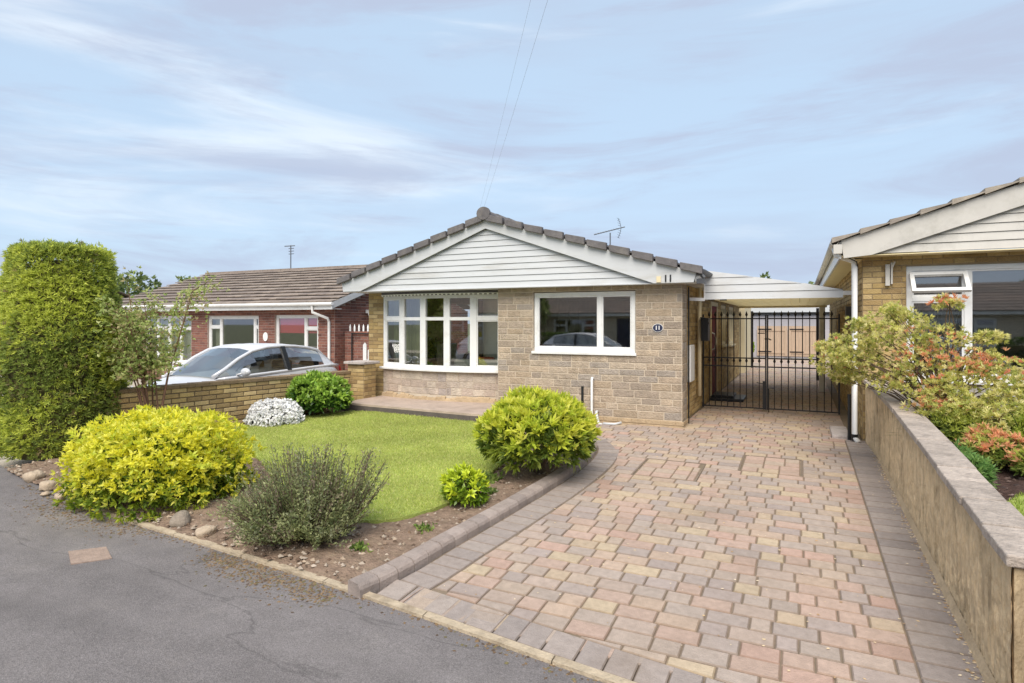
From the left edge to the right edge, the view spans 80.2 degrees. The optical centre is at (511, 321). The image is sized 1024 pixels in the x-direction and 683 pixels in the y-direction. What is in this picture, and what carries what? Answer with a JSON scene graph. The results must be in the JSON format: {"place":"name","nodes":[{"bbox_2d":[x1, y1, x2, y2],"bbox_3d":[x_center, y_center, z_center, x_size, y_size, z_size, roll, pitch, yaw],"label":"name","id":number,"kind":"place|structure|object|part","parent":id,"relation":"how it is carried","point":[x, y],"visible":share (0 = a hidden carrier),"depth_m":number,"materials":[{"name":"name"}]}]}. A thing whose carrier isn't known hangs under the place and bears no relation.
{"place":"outdoors","nodes":[
{"label":"outdoors","id":0,"kind":"place"},
{"bbox_2d":[0,376,153,468],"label":"neighbour drive","id":1,"kind":"structure","parent":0,"point":[4,463],"depth_m":8.28,"materials":[{"name":"concrete"}]},
{"bbox_2d":[131,343,340,386],"bbox_3d":[-5.228,1.161,11.738,2.160,1.479,4.100,0,0,25],"label":"parked car","id":2,"kind":"object","parent":1,"relation":"on","point":[235,361],"visible":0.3,"depth_m":11.95,"materials":[{"name":"silver metal"}]},
{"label":"side window","id":3,"kind":"part","parent":2,"relation":"part of","materials":[{"name":"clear glass"}]},
{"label":"side window","id":4,"kind":"part","parent":2,"relation":"part of","materials":[{"name":"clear glass"}]},
{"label":"rear window","id":5,"kind":"part","parent":2,"relation":"part of","materials":[{"name":"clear glass"}]},
{"bbox_2d":[107,360,379,424],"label":"garden wall","id":6,"kind":"structure","parent":1,"relation":"on","point":[236,398],"depth_m":9.70,"materials":[{"name":"yellow brick"}]},
{"bbox_2d":[121,264,469,378],"bbox_3d":[-7.478,-0.005,22.010,10.340,3.910,8.320,0,0,25],"label":"bungalow","id":7,"kind":"object","parent":1,"relation":"on","point":[318,308],"visible":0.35,"depth_m":18.87,"materials":[{"name":"red brick"}]},
{"bbox_2d":[148,316,190,363],"bbox_3d":[-11.110,0.573,19.703,2.310,1.545,0.140,0,0,25],"label":"window","id":8,"kind":"structure","parent":7,"relation":"in","point":[181,361],"depth_m":19.67,"materials":[{"name":"white plastic"}]},
{"bbox_2d":[209,316,258,347],"bbox_3d":[-8.415,0.485,18.465,2.180,1.330,0.070,0,0,25],"label":"window","id":9,"kind":"structure","parent":7,"relation":"in","point":[256,318],"depth_m":18.67,"materials":[{"name":"white plastic"}]},
{"bbox_2d":[285,245,294,267],"bbox_3d":[-8.156,-2.310,22.324,0.383,1.020,0.096,0,0,8],"label":"tv aerial","id":10,"kind":"object","parent":7,"relation":"attached to","point":[290,248],"visible":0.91,"depth_m":22.31,"materials":[{"name":"metal"}]},
{"bbox_2d":[276,315,317,348],"bbox_3d":[-6.106,0.425,17.371,1.630,1.250,0.070,0,0,25],"label":"window","id":11,"kind":"structure","parent":7,"relation":"in","point":[306,317],"depth_m":17.24,"materials":[{"name":"white plastic"}]},
{"bbox_2d":[363,343,368,359],"bbox_3d":[-2.962,1.175,13.160,0.620,1.450,0.050,0,0,25],"label":"picket panel","id":12,"kind":"object","parent":1,"relation":"on","point":[364,351],"visible":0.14,"depth_m":13.24,"materials":[{"name":"white paint"}]},
{"bbox_2d":[7,408,570,584],"bbox_3d":[-2.242,1.686,8.125,6.268,0.264,6.234,0,0,25],"label":"flower bed","id":13,"kind":"object","parent":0,"point":[346,572],"visible":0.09,"depth_m":5.15,"materials":[{"name":"soil"}]},
{"bbox_2d":[22,470,44,482],"bbox_3d":[-5.412,1.753,6.886,0.215,0.148,0.192,0,0,25],"label":"rock","id":14,"kind":"object","parent":13,"relation":"on","point":[30,476],"visible":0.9,"depth_m":6.82,"materials":[{"name":"stone"}]},
{"bbox_2d":[39,480,58,490],"bbox_3d":[-4.985,1.763,6.557,0.161,0.109,0.196,0,0,25],"label":"rock","id":15,"kind":"object","parent":13,"relation":"on","point":[49,485],"visible":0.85,"depth_m":6.50,"materials":[{"name":"stone"}]},
{"bbox_2d":[0,238,129,461],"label":"clipped conifer","id":16,"kind":"object","parent":13,"relation":"on","point":[55,383],"visible":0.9,"depth_m":7.78,"materials":[{"name":"green plant"}]},
{"bbox_2d":[80,266,229,411],"bbox_3d":[-4.880,0.486,8.388,1.606,2.496,1.550,0,0,-2],"label":"sapling tree","id":17,"kind":"object","parent":13,"relation":"on","point":[142,362],"visible":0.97,"depth_m":8.29,"materials":[{"name":"green plant"}]},
{"bbox_2d":[49,403,267,524],"bbox_3d":[-3.579,1.331,6.236,1.830,0.975,1.682,0,0,25],"label":"yellow shrub","id":18,"kind":"object","parent":13,"relation":"on","point":[139,453],"visible":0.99,"depth_m":5.76,"materials":[{"name":"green plant"}]},
{"bbox_2d":[169,510,190,526],"bbox_3d":[-2.951,1.759,5.412,0.171,0.164,0.272,0,0,-20],"label":"rock","id":19,"kind":"object","parent":13,"relation":"on","point":[181,518],"visible":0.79,"depth_m":5.33,"materials":[{"name":"beige stone"}]},
{"bbox_2d":[195,525,216,537],"bbox_3d":[-2.589,1.778,5.123,0.136,0.110,0.176,0,0,25],"label":"rock","id":20,"kind":"object","parent":13,"relation":"on","point":[201,532],"visible":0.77,"depth_m":5.09,"materials":[{"name":"stone"}]},
{"bbox_2d":[232,533,248,545],"bbox_3d":[-2.202,1.771,4.955,0.125,0.096,0.229,0,0,-9],"label":"rock","id":21,"kind":"object","parent":13,"relation":"on","point":[240,537],"visible":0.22,"depth_m":4.88,"materials":[{"name":"stone"}]},
{"bbox_2d":[242,397,305,427],"bbox_3d":[-3.802,1.446,9.769,1.039,0.476,0.859,0,0,25],"label":"white flowering shrub","id":22,"kind":"object","parent":13,"relation":"on","point":[279,411],"visible":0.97,"depth_m":9.53,"materials":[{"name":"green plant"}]},
{"bbox_2d":[5,411,568,580],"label":"pebbles","id":23,"kind":"object","parent":13,"relation":"on","point":[383,536],"visible":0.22,"depth_m":5.09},
{"bbox_2d":[207,441,390,550],"bbox_3d":[-1.750,1.391,4.946,1.410,0.776,1.104,0,0,25],"label":"hebe shrub","id":24,"kind":"object","parent":13,"relation":"on","point":[317,512],"visible":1,"depth_m":4.84,"materials":[{"name":"green plant"}]},
{"bbox_2d":[283,370,353,414],"bbox_3d":[-3.344,1.220,10.421,1.330,0.854,1.098,0,0,25],"label":"green shrub","id":25,"kind":"object","parent":13,"relation":"on","point":[319,392],"visible":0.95,"depth_m":10.13,"materials":[{"name":"green plant"}]},
{"bbox_2d":[349,539,373,552],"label":"weed","id":26,"kind":"object","parent":13,"relation":"on","point":[360,546],"visible":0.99,"depth_m":4.70,"materials":[{"name":"green plant"}]},
{"bbox_2d":[413,521,436,534],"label":"weed","id":27,"kind":"object","parent":13,"relation":"on","point":[423,526],"visible":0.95,"depth_m":5.10,"materials":[{"name":"green plant"}]},
{"bbox_2d":[439,461,490,507],"bbox_3d":[-0.433,1.536,5.745,0.517,0.445,0.498,0,0,-35],"label":"lime shrub","id":28,"kind":"object","parent":13,"relation":"on","point":[477,485],"visible":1,"depth_m":5.64,"materials":[{"name":"green plant"}]},
{"bbox_2d":[487,486,498,494],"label":"weed","id":29,"kind":"object","parent":13,"relation":"on","point":[491,490],"visible":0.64,"depth_m":6.08,"materials":[{"name":"green plant"}]},
{"bbox_2d":[482,469,504,483],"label":"weed","id":30,"kind":"object","parent":13,"relation":"on","point":[491,477],"visible":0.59,"depth_m":6.48,"materials":[{"name":"green plant"}]},
{"bbox_2d":[471,384,602,474],"bbox_3d":[0.281,1.194,6.717,1.402,1.038,1.511,0,0,25],"label":"lime shrub","id":31,"kind":"object","parent":13,"relation":"on","point":[559,424],"visible":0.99,"depth_m":6.33,"materials":[{"name":"green plant"}]},
{"bbox_2d":[0,465,602,682],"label":"road","id":32,"kind":"structure","parent":0,"point":[140,608],"depth_m":3.68,"materials":[{"name":"grey asphalt"}]},
{"bbox_2d":[40,491,50,495],"bbox_3d":[-4.851,1.786,6.321,0.066,0.046,0.093,0,0,25],"label":"rock","id":33,"kind":"object","parent":32,"relation":"on","point":[46,493],"visible":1,"depth_m":6.31,"materials":[{"name":"stone"}]},
{"bbox_2d":[54,493,64,499],"bbox_3d":[-4.599,1.782,6.180,0.127,0.080,0.095,0,0,58],"label":"rock","id":34,"kind":"object","parent":32,"relation":"on","point":[59,496],"visible":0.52,"depth_m":6.15,"materials":[{"name":"stone"}]},
{"bbox_2d":[68,547,111,564],"bbox_3d":[-3.309,1.829,4.765,0.254,0.014,0.388,0,0,-39],"label":"flat paving slab","id":35,"kind":"object","parent":32,"relation":"on","point":[88,555],"visible":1,"depth_m":4.75,"materials":[{"name":"brown stone"}]},
{"bbox_2d":[9,485,596,682],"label":"leaf litter","id":36,"kind":"object","parent":32,"relation":"on","point":[257,566],"visible":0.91,"depth_m":4.38,"materials":[{"name":"brown plant"}]},
{"bbox_2d":[73,499,636,682],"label":"edging kerb","id":37,"kind":"structure","parent":32,"relation":"on","point":[561,662],"depth_m":3.77,"materials":[{"name":"beige concrete"}]},
{"bbox_2d":[348,440,596,598],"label":"kerb","id":38,"kind":"structure","parent":32,"relation":"on","point":[381,577],"depth_m":4.84,"materials":[{"name":"grey concrete"}]},
{"bbox_2d":[219,410,499,523],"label":"lawn","id":39,"kind":"structure","parent":0,"point":[408,516],"depth_m":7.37,"materials":[{"name":"green plant"}]},
{"bbox_2d":[340,405,479,420],"bbox_3d":[-1.260,1.560,10.412,3.812,0.170,1.020,0,0,25],"label":"patio edge","id":40,"kind":"object","parent":39,"relation":"on","point":[409,412],"visible":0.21,"depth_m":10.13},
{"bbox_2d":[352,395,494,415],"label":"patio","id":41,"kind":"structure","parent":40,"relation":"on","point":[462,408],"depth_m":10.48,"materials":[{"name":"beige stone"}]},
{"bbox_2d":[0,0,1023,323],"label":"sky","id":42,"kind":"structure","parent":0,"point":[191,138],"materials":[{"name":"blue"}]},
{"bbox_2d":[468,324,806,358],"bbox_3d":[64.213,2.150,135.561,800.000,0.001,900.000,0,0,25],"label":"ground","id":43,"kind":"structure","parent":0,"point":[469,343],"depth_m":60.80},
{"bbox_2d":[10,291,130,327],"bbox_3d":[-24.460,0.144,30.121,12.600,3.912,8.300,0,0,25],"label":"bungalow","id":44,"kind":"object","parent":43,"relation":"on","point":[123,294],"visible":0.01,"depth_m":28.79,"materials":[{"name":"brick"}]},
{"bbox_2d":[115,270,161,295],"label":"tree","id":45,"kind":"object","parent":43,"relation":"on","point":[139,280],"visible":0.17,"depth_m":40.51,"materials":[{"name":"green plant"}]},
{"bbox_2d":[175,275,193,281],"bbox_3d":[-20.972,-0.499,39.796,4.684,5.199,4.960,0,0,25],"label":"tree","id":46,"kind":"object","parent":43,"relation":"on","point":[180,279],"visible":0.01,"depth_m":39.03,"materials":[{"name":"green plant"}]},
{"bbox_2d":[345,324,368,369],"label":"side wall","id":47,"kind":"structure","parent":43,"relation":"on","point":[355,340],"depth_m":16.81,"materials":[{"name":"red brick"}]},
{"bbox_2d":[760,271,771,278],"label":"tree","id":48,"kind":"object","parent":43,"relation":"on","point":[765,275],"visible":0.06,"depth_m":62.46,"materials":[{"name":"green plant"}]},
{"bbox_2d":[751,305,829,329],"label":"garage","id":49,"kind":"structure","parent":43,"relation":"on","point":[769,312],"depth_m":29.99,"materials":[{"name":"white metal"}]},
{"bbox_2d":[753,330,829,358],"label":"wall","id":50,"kind":"structure","parent":43,"relation":"on","point":[827,335],"depth_m":27.17,"materials":[{"name":"beige brick"}]},
{"bbox_2d":[757,326,787,355],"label":"timber gate","id":51,"kind":"structure","parent":50,"relation":"attached to","point":[777,341],"depth_m":27.19,"materials":[{"name":"beige wood"}]},
{"bbox_2d":[789,326,815,356],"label":"timber gate","id":52,"kind":"structure","parent":50,"relation":"attached to","point":[805,340],"depth_m":26.67,"materials":[{"name":"beige wood"}]},
{"bbox_2d":[399,372,921,682],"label":"driveway","id":53,"kind":"structure","parent":0,"point":[677,621],"depth_m":4.49,"materials":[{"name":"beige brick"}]},
{"bbox_2d":[337,207,738,428],"bbox_3d":[2.005,-0.022,15.010,6.773,3.845,10.746,0,0,25],"label":"bungalow","id":54,"kind":"object","parent":53,"relation":"on","point":[611,334],"visible":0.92,"depth_m":10.39,"materials":[{"name":"stone"}]},
{"bbox_2d":[384,296,401,366],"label":"bow window","id":55,"kind":"structure","parent":54,"relation":"in","point":[387,318],"depth_m":11.84,"materials":[{"name":"white plastic"}]},
{"bbox_2d":[402,295,422,367],"bbox_3d":[-1.871,0.182,11.503,0.524,1.365,0.070,0,0,32],"label":"bow window","id":56,"kind":"structure","parent":54,"relation":"in","point":[404,318],"depth_m":11.51,"materials":[{"name":"white plastic"}]},
{"bbox_2d":[423,295,445,368],"bbox_3d":[-1.419,0.183,11.254,0.520,1.365,0.070,0,0,25],"label":"bow window","id":57,"kind":"structure","parent":54,"relation":"in","point":[425,318],"depth_m":11.29,"materials":[{"name":"white plastic"}]},
{"bbox_2d":[446,294,472,369],"bbox_3d":[-0.939,0.182,11.062,0.524,1.365,0.070,0,0,18],"label":"bow window","id":58,"kind":"structure","parent":54,"relation":"in","point":[448,297],"depth_m":11.07,"materials":[{"name":"white plastic"}]},
{"bbox_2d":[473,294,497,369],"bbox_3d":[-0.432,0.182,10.927,0.535,1.365,0.070,0,0,12],"label":"bow window","id":59,"kind":"structure","parent":54,"relation":"in","point":[476,318],"depth_m":10.94,"materials":[{"name":"white plastic"}]},
{"bbox_2d":[531,291,636,355],"bbox_3d":[1.154,0.021,9.888,1.776,1.018,0.140,0,0,25],"label":"window","id":60,"kind":"structure","parent":54,"relation":"in","point":[600,349],"depth_m":9.78,"materials":[{"name":"white plastic"}]},
{"bbox_2d":[594,219,624,244],"bbox_3d":[2.487,-2.122,15.522,0.791,1.044,0.297,0,0,7],"label":"tv aerial","id":61,"kind":"object","parent":54,"relation":"attached to","point":[611,230],"visible":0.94,"depth_m":15.49,"materials":[{"name":"metal"}]},
{"bbox_2d":[712,306,716,393],"bbox_3d":[4.346,0.593,12.990,0.154,1.855,0.930,0,0,25],"label":"door","id":62,"kind":"structure","parent":54,"relation":"in","point":[714,308],"depth_m":12.95,"materials":[{"name":"brown wood"}]},
{"bbox_2d":[721,305,728,347],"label":"window","id":63,"kind":"structure","parent":54,"relation":"in","point":[723,308],"depth_m":15.08,"materials":[{"name":"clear glass"}]},
{"bbox_2d":[729,307,735,346],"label":"window","id":64,"kind":"structure","parent":54,"relation":"in","point":[730,308],"depth_m":16.33,"materials":[{"name":"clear glass"}]},
{"bbox_2d":[702,311,770,409],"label":"iron gate","id":65,"kind":"structure","parent":54,"relation":"attached to","point":[764,383],"depth_m":10.98,"materials":[{"name":"black metal"}]},
{"bbox_2d":[632,458,705,481],"bbox_3d":[1.796,1.684,6.922,0.688,0.052,0.758,0,0,25],"label":"inspection cover","id":66,"kind":"object","parent":53,"relation":"on","point":[671,460],"visible":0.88,"depth_m":7.02,"materials":[{"name":"metal"}]},
{"bbox_2d":[377,437,984,682],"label":"driveway border","id":67,"kind":"object","parent":53,"relation":"on","point":[937,647],"visible":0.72,"depth_m":3.99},
{"bbox_2d":[863,379,1023,682],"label":"boundary wall","id":68,"kind":"structure","parent":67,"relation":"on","point":[965,518],"depth_m":3.66,"materials":[{"name":"beige stone"}]},
{"bbox_2d":[444,432,983,681],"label":"fallen petals","id":69,"kind":"object","parent":53,"relation":"on","point":[967,669],"visible":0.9,"depth_m":4.15,"materials":[{"name":"pink plant"}]},
{"bbox_2d":[710,391,745,401],"bbox_3d":[4.493,1.550,12.616,0.640,0.120,0.850,0,0,25],"label":"door step","id":70,"kind":"object","parent":53,"relation":"on","point":[730,397],"depth_m":12.36,"materials":[{"name":"black plastic"}]},
{"bbox_2d":[689,271,850,391],"bbox_3d":[5.149,0.393,11.863,2.351,2.415,5.950,0,0,25],"label":"carport","id":71,"kind":"object","parent":53,"relation":"on","point":[741,291],"visible":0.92,"depth_m":9.45,"materials":[{"name":"white plastic"}]},
{"bbox_2d":[738,455,801,476],"bbox_3d":[2.993,1.662,7.019,0.648,0.052,0.758,0,0,25],"label":"inspection cover","id":72,"kind":"object","parent":53,"relation":"on","point":[767,457],"visible":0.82,"depth_m":7.26,"materials":[{"name":"metal"}]},
{"bbox_2d":[767,310,839,414],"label":"iron gate","id":73,"kind":"structure","parent":53,"relation":"on","point":[795,359],"depth_m":10.57,"materials":[{"name":"black metal"}]},
{"bbox_2d":[816,308,818,380],"bbox_3d":[8.377,0.610,16.669,0.070,1.980,0.100,0,0,25],"label":"garden post","id":74,"kind":"object","parent":53,"relation":"on","point":[817,309],"visible":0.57,"depth_m":16.62,"materials":[{"name":"black metal"}]},
{"bbox_2d":[829,426,846,438],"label":"concrete block","id":75,"kind":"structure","parent":53,"relation":"on","point":[838,432],"depth_m":8.56,"materials":[{"name":"grey concrete"}]},
{"bbox_2d":[814,177,1023,442],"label":"bungalow","id":76,"kind":"object","parent":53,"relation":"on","point":[873,268],"visible":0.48,"depth_m":7.95,"materials":[{"name":"yellow brick"}]},
{"bbox_2d":[904,263,1023,385],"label":"window","id":77,"kind":"structure","parent":76,"relation":"in","point":[965,271],"depth_m":7.72,"materials":[{"name":"white plastic"}]},
{"bbox_2d":[739,357,828,377],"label":"yard","id":78,"kind":"structure","parent":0,"point":[784,370],"depth_m":20.51,"materials":[{"name":"beige concrete"}]},
{"bbox_2d":[739,308,750,372],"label":"garden store","id":79,"kind":"structure","parent":78,"relation":"on","point":[743,335],"depth_m":19.08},
{"bbox_2d":[751,311,752,367],"bbox_3d":[8.427,0.610,21.347,0.065,1.980,0.100,0,0,25],"label":"garden post","id":80,"kind":"object","parent":78,"relation":"on","point":[751,338],"visible":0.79,"depth_m":21.31,"materials":[{"name":"black metal"}]},
{"bbox_2d":[991,417,1023,500],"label":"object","id":81,"kind":"object","parent":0,"point":[1004,472],"visible":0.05,"depth_m":4.65,"materials":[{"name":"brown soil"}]},
{"bbox_2d":[808,291,1023,434],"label":"pieris shrub","id":82,"kind":"object","parent":81,"relation":"on","point":[938,391],"visible":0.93,"depth_m":5.96,"materials":[{"name":"green plant"}]},
{"bbox_2d":[889,409,984,442],"bbox_3d":[4.012,0.989,5.655,0.996,0.463,0.853,0,0,25],"label":"strap leaved plant","id":83,"kind":"object","parent":81,"relation":"on","point":[934,423],"visible":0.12,"depth_m":5.56,"materials":[{"name":"green plant"}]},
{"bbox_2d":[929,401,994,443],"bbox_3d":[4.097,0.977,5.581,0.650,0.524,0.568,0,0,25],"label":"shrub","id":84,"kind":"object","parent":81,"relation":"on","point":[947,432],"visible":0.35,"depth_m":5.48,"materials":[{"name":"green plant"}]},
{"bbox_2d":[953,439,976,455],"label":"spurge plant","id":85,"kind":"object","parent":81,"relation":"on","point":[962,448],"visible":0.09,"depth_m":4.86,"materials":[{"name":"green plant"}]},
{"bbox_2d":[961,452,1000,488],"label":"spurge plant","id":86,"kind":"object","parent":81,"relation":"on","point":[985,468],"visible":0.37,"depth_m":4.44,"materials":[{"name":"green plant"}]},
{"bbox_2d":[954,420,1023,469],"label":"shrub","id":87,"kind":"object","parent":81,"relation":"on","point":[989,440],"visible":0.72,"depth_m":4.97,"materials":[{"name":"orange plant"}]},
{"bbox_2d":[960,409,1023,470],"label":"strap leaved plant","id":88,"kind":"object","parent":81,"relation":"on","point":[1000,427],"visible":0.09,"depth_m":5.02,"materials":[{"name":"green plant"}]},
{"bbox_2d":[992,463,1023,500],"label":"bark chips","id":89,"kind":"object","parent":81,"relation":"on","point":[1007,478],"visible":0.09,"depth_m":4.65,"materials":[{"name":"brown wood"}]},
{"bbox_2d":[995,405,1023,444],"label":"shrub","id":90,"kind":"object","parent":81,"relation":"on","point":[1020,426],"visible":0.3,"depth_m":5.11,"materials":[{"name":"green plant"}]},
{"bbox_2d":[1005,445,1023,476],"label":"shrub","id":91,"kind":"object","parent":81,"relation":"on","point":[1016,457],"visible":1,"depth_m":4.75,"materials":[{"name":"green plant"}]},
{"bbox_2d":[1008,496,1023,513],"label":"lawn","id":92,"kind":"structure","parent":81,"relation":"on","point":[1015,506],"depth_m":4.08,"materials":[{"name":"green plant"}]},
{"bbox_2d":[1007,491,1023,515],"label":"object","id":93,"kind":"structure","parent":0,"point":[1017,502],"depth_m":4.07,"materials":[{"name":"green plant"}]},
{"bbox_3d":[3.092,-2.150,-17.066,1.000,8.300,0.260,0,0,25],"label":"telegraph pole","id":94,"kind":"object","parent":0,"visible":0},
{"bbox_2d":[484,0,547,205],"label":"telephone wire","id":95,"kind":"object","parent":94,"relation":"attached to","point":[519,92],"visible":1,"depth_m":6.30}
]}

